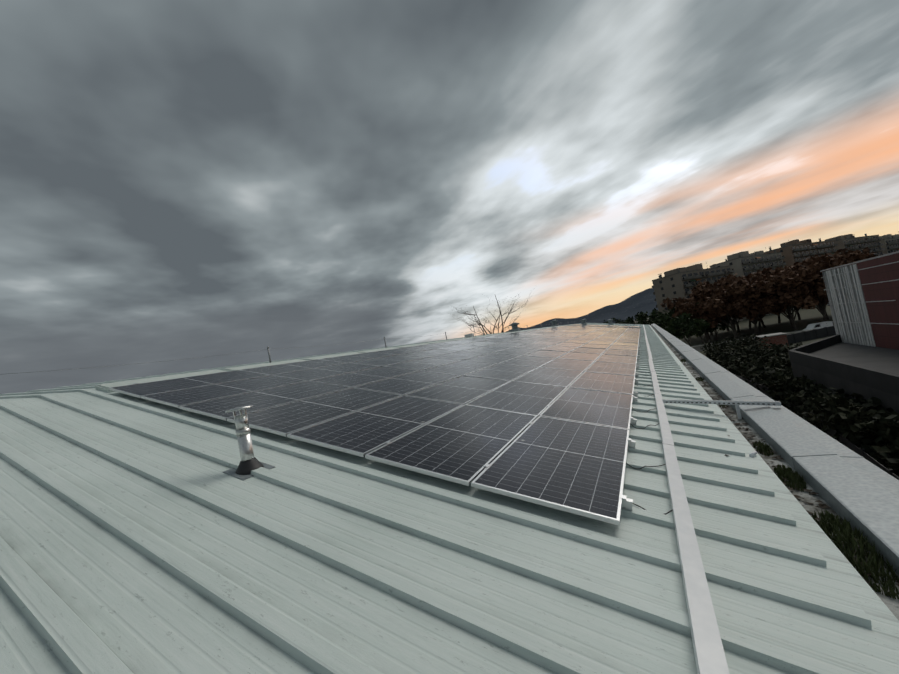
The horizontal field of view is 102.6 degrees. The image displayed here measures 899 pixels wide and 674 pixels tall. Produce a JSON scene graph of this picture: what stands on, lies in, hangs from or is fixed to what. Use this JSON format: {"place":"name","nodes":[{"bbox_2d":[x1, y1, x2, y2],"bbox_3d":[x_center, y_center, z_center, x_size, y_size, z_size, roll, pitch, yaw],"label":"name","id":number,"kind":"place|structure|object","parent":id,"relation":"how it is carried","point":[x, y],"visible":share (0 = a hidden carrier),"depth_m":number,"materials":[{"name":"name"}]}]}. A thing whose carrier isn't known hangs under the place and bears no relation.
{"place":"outdoors","nodes":[
{"label":"outdoors","id":0,"kind":"place"},
{"bbox_2d":[0,0,898,393],"label":"sky","id":1,"kind":"structure","parent":0,"point":[184,180],"materials":[{"name":"grey"}]},
{"bbox_2d":[464,323,476,337],"bbox_3d":[1.341,-0.390,22.178,0.900,0.900,0.300,-12,-3,28],"label":"roof aerial","id":2,"kind":"object","parent":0,"point":[469,335],"visible":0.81,"depth_m":22.11,"materials":[{"name":"white metal"}]},
{"bbox_2d":[506,288,657,331],"bbox_3d":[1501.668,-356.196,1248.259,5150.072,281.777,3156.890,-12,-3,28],"label":"distant hills","id":3,"kind":"structure","parent":0,"point":[644,301],"depth_m":1784.68,"materials":[{"name":"grey"}]},
{"bbox_2d":[614,317,833,367],"bbox_3d":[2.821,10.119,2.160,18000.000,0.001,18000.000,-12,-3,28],"label":"ground","id":4,"kind":"structure","parent":0,"point":[809,341],"depth_m":66.73,"materials":[{"name":"grey concrete"}]},
{"bbox_2d":[453,293,530,334],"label":"bare tree","id":5,"kind":"object","parent":4,"relation":"on","point":[483,326],"visible":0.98,"depth_m":92.37,"materials":[{"name":"brown plant"}]},
{"bbox_2d":[757,332,788,348],"bbox_3d":[55.554,1.230,63.846,6.150,2.850,3.500,-12,-3,28],"label":"brick plant room","id":6,"kind":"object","parent":4,"relation":"on","point":[777,338],"visible":0.41,"depth_m":61.80,"materials":[{"name":"brick"}]},
{"bbox_2d":[764,238,838,306],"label":"apartment block","id":7,"kind":"structure","parent":4,"relation":"on","point":[794,251],"depth_m":180.08,"materials":[{"name":"grey concrete"}]},
{"bbox_2d":[820,251,898,349],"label":"red building","id":8,"kind":"structure","parent":4,"relation":"on","point":[885,335],"depth_m":26.67,"materials":[{"name":"brick"},{"name":"painted metal"}]},
{"bbox_2d":[821,261,898,346],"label":"cladding","id":9,"kind":"structure","parent":8,"relation":"attached to","point":[848,307],"depth_m":30.95,"materials":[{"name":"grey metal"}]},
{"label":"hall building walls","id":10,"kind":"object","parent":4,"relation":"on","visible":0},
{"bbox_2d":[0,323,898,673],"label":"roof","id":11,"kind":"structure","parent":10,"relation":"on","point":[142,537],"depth_m":2.22,"materials":[{"name":"paint"}]},
{"bbox_2d":[223,405,274,479],"bbox_3d":[-1.967,0.992,3.461,0.312,0.640,0.320,-12,-3,28],"label":"flue pipe","id":12,"kind":"object","parent":11,"relation":"on","point":[249,463],"visible":0.98,"depth_m":3.41,"materials":[{"name":"silver metal"}]},
{"bbox_2d":[0,322,574,374],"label":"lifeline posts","id":13,"kind":"object","parent":11,"relation":"on","point":[258,350],"visible":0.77,"depth_m":10.69,"materials":[{"name":"metal"}]},
{"bbox_2d":[95,326,559,392],"bbox_3d":[3.938,-0.213,25.707,0.616,0.209,43.542,-12,-3,28],"label":"roof ridge cap","id":14,"kind":"object","parent":11,"relation":"on","point":[104,387],"visible":0.54,"depth_m":8.90,"materials":[{"name":"grey metal"}]},
{"bbox_2d":[134,325,640,510],"bbox_3d":[9.440,-0.209,26.529,7.978,1.964,49.570,-12,-3,28],"label":"panel mounting","id":15,"kind":"object","parent":11,"relation":"on","point":[627,503],"visible":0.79,"depth_m":5.02,"materials":[{"name":"silver metal"}]},
{"bbox_2d":[109,324,639,525],"bbox_3d":[9.495,-0.237,26.655,7.852,1.906,50.537,-12,-3,28],"label":"solar array","id":16,"kind":"object","parent":15,"relation":"on","point":[566,450],"visible":1,"depth_m":5.45,"materials":[{"name":"black glass"}]},
{"bbox_2d":[509,319,613,331],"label":"roof vents","id":17,"kind":"object","parent":11,"relation":"on","point":[514,325],"visible":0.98,"depth_m":43.51,"materials":[{"name":"grey metal"}]},
{"bbox_2d":[626,333,672,514],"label":"dc cables","id":18,"kind":"object","parent":11,"relation":"on","point":[644,428],"visible":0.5,"depth_m":3.62,"materials":[{"name":"black rubber"}]},
{"bbox_2d":[643,325,729,673],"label":"cable tray","id":19,"kind":"object","parent":11,"relation":"on","point":[709,654],"visible":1,"depth_m":2.07,"materials":[{"name":"grey metal"}]},
{"bbox_2d":[749,451,756,456],"bbox_3d":[3.410,1.315,4.041,0.118,0.044,0.044,-9,-3,-30],"label":"stone","id":20,"kind":"object","parent":11,"relation":"on","point":[753,454],"visible":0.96,"depth_m":4.02,"materials":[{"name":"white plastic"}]},
{"bbox_2d":[650,324,898,619],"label":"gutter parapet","id":21,"kind":"structure","parent":10,"relation":"on","point":[862,493],"depth_m":3.49,"materials":[{"name":"grey concrete"}]},
{"bbox_2d":[662,399,780,418],"bbox_3d":[4.314,1.132,5.778,1.522,0.394,0.061,-12,-3,31],"label":"cable tray","id":22,"kind":"object","parent":21,"relation":"on","point":[738,403],"visible":0.98,"depth_m":5.68,"materials":[{"name":"grey metal"}]},
{"bbox_2d":[652,324,863,468],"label":"parapet cap joints","id":23,"kind":"object","parent":21,"relation":"on","point":[791,456],"visible":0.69,"depth_m":3.71,"materials":[{"name":"metal"}]},
{"bbox_2d":[657,332,898,598],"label":"grass","id":24,"kind":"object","parent":21,"relation":"in","point":[831,525],"visible":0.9,"depth_m":2.57,"materials":[{"name":"green plant"}]},
{"bbox_2d":[691,330,802,346],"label":"road","id":25,"kind":"structure","parent":0,"point":[754,337],"depth_m":85.83,"materials":[{"name":"grey asphalt"}]},
{"bbox_2d":[665,312,705,346],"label":"evergreen tree","id":26,"kind":"object","parent":25,"relation":"on","point":[688,331],"visible":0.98,"depth_m":88.59,"materials":[{"name":"green plant"}]},
{"bbox_2d":[777,253,837,321],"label":"plane tree","id":27,"kind":"object","parent":25,"relation":"on","point":[805,302],"visible":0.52,"depth_m":80.42,"materials":[{"name":"brown plant"}]},
{"bbox_2d":[803,321,832,330],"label":"car","id":28,"kind":"object","parent":25,"relation":"on","point":[819,325],"visible":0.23,"depth_m":75.25,"materials":[{"name":"white paint"}]},
{"bbox_2d":[692,330,809,350],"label":"sidewalk","id":29,"kind":"structure","parent":0,"point":[697,348],"depth_m":81.04,"materials":[{"name":"grey concrete"}]},
{"bbox_2d":[680,305,886,466],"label":"lawn","id":30,"kind":"structure","parent":0,"point":[808,317],"depth_m":109.20,"materials":[{"name":"green plant"}]},
{"bbox_2d":[603,318,624,323],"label":"evergreen tree","id":31,"kind":"object","parent":30,"relation":"on","point":[617,321],"visible":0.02,"depth_m":147.49,"materials":[{"name":"green plant"}]},
{"bbox_2d":[622,311,647,323],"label":"evergreen tree","id":32,"kind":"object","parent":30,"relation":"on","point":[629,320],"visible":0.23,"depth_m":130.63,"materials":[{"name":"green plant"}]},
{"bbox_2d":[637,308,665,324],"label":"evergreen tree","id":33,"kind":"object","parent":30,"relation":"on","point":[645,316],"visible":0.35,"depth_m":118.90,"materials":[{"name":"green plant"}]},
{"bbox_2d":[651,307,681,331],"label":"evergreen tree","id":34,"kind":"object","parent":30,"relation":"on","point":[663,322],"visible":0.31,"depth_m":106.26,"materials":[{"name":"green plant"}]},
{"bbox_2d":[678,302,711,343],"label":"evergreen tree","id":35,"kind":"object","parent":30,"relation":"on","point":[706,326],"visible":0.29,"depth_m":94.17,"materials":[{"name":"green plant"}]},
{"bbox_2d":[660,282,731,338],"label":"plane tree","id":36,"kind":"object","parent":30,"relation":"on","point":[669,304],"visible":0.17,"depth_m":103.41,"materials":[{"name":"brown plant"}]},
{"bbox_2d":[652,263,742,328],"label":"apartment block","id":37,"kind":"structure","parent":30,"relation":"on","point":[682,282],"depth_m":152.23,"materials":[{"name":"grey concrete"}]},
{"bbox_2d":[678,280,735,341],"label":"plane tree","id":38,"kind":"object","parent":30,"relation":"on","point":[709,287],"visible":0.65,"depth_m":95.50,"materials":[{"name":"brown plant"}]},
{"bbox_2d":[706,316,729,339],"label":"evergreen tree","id":39,"kind":"object","parent":30,"relation":"on","point":[723,327],"visible":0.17,"depth_m":97.20,"materials":[{"name":"green plant"}]},
{"bbox_2d":[689,275,761,338],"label":"plane tree","id":40,"kind":"object","parent":30,"relation":"on","point":[733,286],"visible":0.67,"depth_m":90.78,"materials":[{"name":"brown plant"}]},
{"bbox_2d":[713,272,740,330],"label":"plane tree","id":41,"kind":"object","parent":30,"relation":"on","point":[717,282],"depth_m":117.98,"materials":[{"name":"brown plant"}]},
{"bbox_2d":[714,275,743,331],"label":"plane tree","id":42,"kind":"object","parent":30,"relation":"on","point":[737,325],"visible":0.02,"depth_m":107.63,"materials":[{"name":"brown plant"}]},
{"bbox_2d":[725,275,741,332],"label":"plane tree","id":43,"kind":"object","parent":30,"relation":"on","point":[733,321],"depth_m":101.12,"materials":[{"name":"brown plant"}]},
{"bbox_2d":[712,273,790,334],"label":"plane tree","id":44,"kind":"object","parent":30,"relation":"on","point":[766,302],"visible":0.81,"depth_m":86.97,"materials":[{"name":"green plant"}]},
{"bbox_2d":[710,248,793,318],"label":"apartment block","id":45,"kind":"structure","parent":30,"relation":"on","point":[744,263],"depth_m":165.59,"materials":[{"name":"grey concrete"}]},
{"bbox_2d":[744,269,764,331],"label":"plane tree","id":46,"kind":"object","parent":30,"relation":"on","point":[759,323],"visible":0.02,"depth_m":96.77,"materials":[{"name":"brown plant"}]},
{"bbox_2d":[748,272,765,327],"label":"plane tree","id":47,"kind":"object","parent":30,"relation":"on","point":[763,324],"visible":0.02,"depth_m":107.02,"materials":[{"name":"brown plant"}]},
{"bbox_2d":[742,267,780,322],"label":"plane tree","id":48,"kind":"object","parent":30,"relation":"on","point":[779,320],"depth_m":112.53,"materials":[{"name":"brown plant"}]},
{"bbox_2d":[756,265,794,326],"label":"plane tree","id":49,"kind":"object","parent":30,"relation":"on","point":[765,271],"visible":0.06,"depth_m":93.09,"materials":[{"name":"brown plant"}]},
{"bbox_2d":[752,258,830,330],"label":"plane tree","id":50,"kind":"object","parent":30,"relation":"on","point":[803,277],"visible":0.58,"depth_m":81.79,"materials":[{"name":"brown plant"}]},
{"bbox_2d":[787,264,800,319],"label":"plane tree","id":51,"kind":"object","parent":30,"relation":"on","point":[798,315],"visible":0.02,"depth_m":111.03,"materials":[{"name":"brown plant"}]},
{"bbox_2d":[700,334,898,476],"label":"hedge shrub","id":52,"kind":"object","parent":30,"relation":"on","point":[859,421],"visible":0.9,"depth_m":23.11,"materials":[{"name":"green plant"}]},
{"bbox_2d":[780,254,844,321],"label":"plane tree","id":53,"kind":"object","parent":30,"relation":"on","point":[816,255],"depth_m":89.11,"materials":[{"name":"brown plant"}]},
{"bbox_2d":[732,373,898,479],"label":"hedge","id":54,"kind":"object","parent":30,"relation":"on","point":[851,445],"visible":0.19,"depth_m":18.95,"materials":[{"name":"green plant"}]},
{"bbox_2d":[806,247,874,261],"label":"plane tree","id":55,"kind":"object","parent":30,"relation":"on","point":[866,249],"visible":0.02,"depth_m":93.59,"materials":[{"name":"brown plant"}]},
{"bbox_2d":[788,335,898,422],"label":"annex flat roof","id":56,"kind":"structure","parent":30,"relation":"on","point":[866,372],"depth_m":23.97,"materials":[{"name":"grey concrete"}]},
{"bbox_2d":[813,248,877,305],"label":"plane tree","id":57,"kind":"object","parent":30,"relation":"on","point":[848,257],"visible":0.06,"depth_m":81.51,"materials":[{"name":"brown plant"}]},
{"bbox_2d":[786,326,835,343],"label":"dark screen wall","id":58,"kind":"structure","parent":0,"point":[802,336],"depth_m":67.65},
{"bbox_2d":[825,234,885,255],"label":"apartment block","id":59,"kind":"structure","parent":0,"point":[873,243],"depth_m":198.80,"materials":[{"name":"grey concrete"}]},
{"bbox_2d":[879,234,898,253],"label":"apartment block","id":60,"kind":"structure","parent":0,"point":[890,242],"depth_m":209.75,"materials":[{"name":"grey concrete"}]}
]}

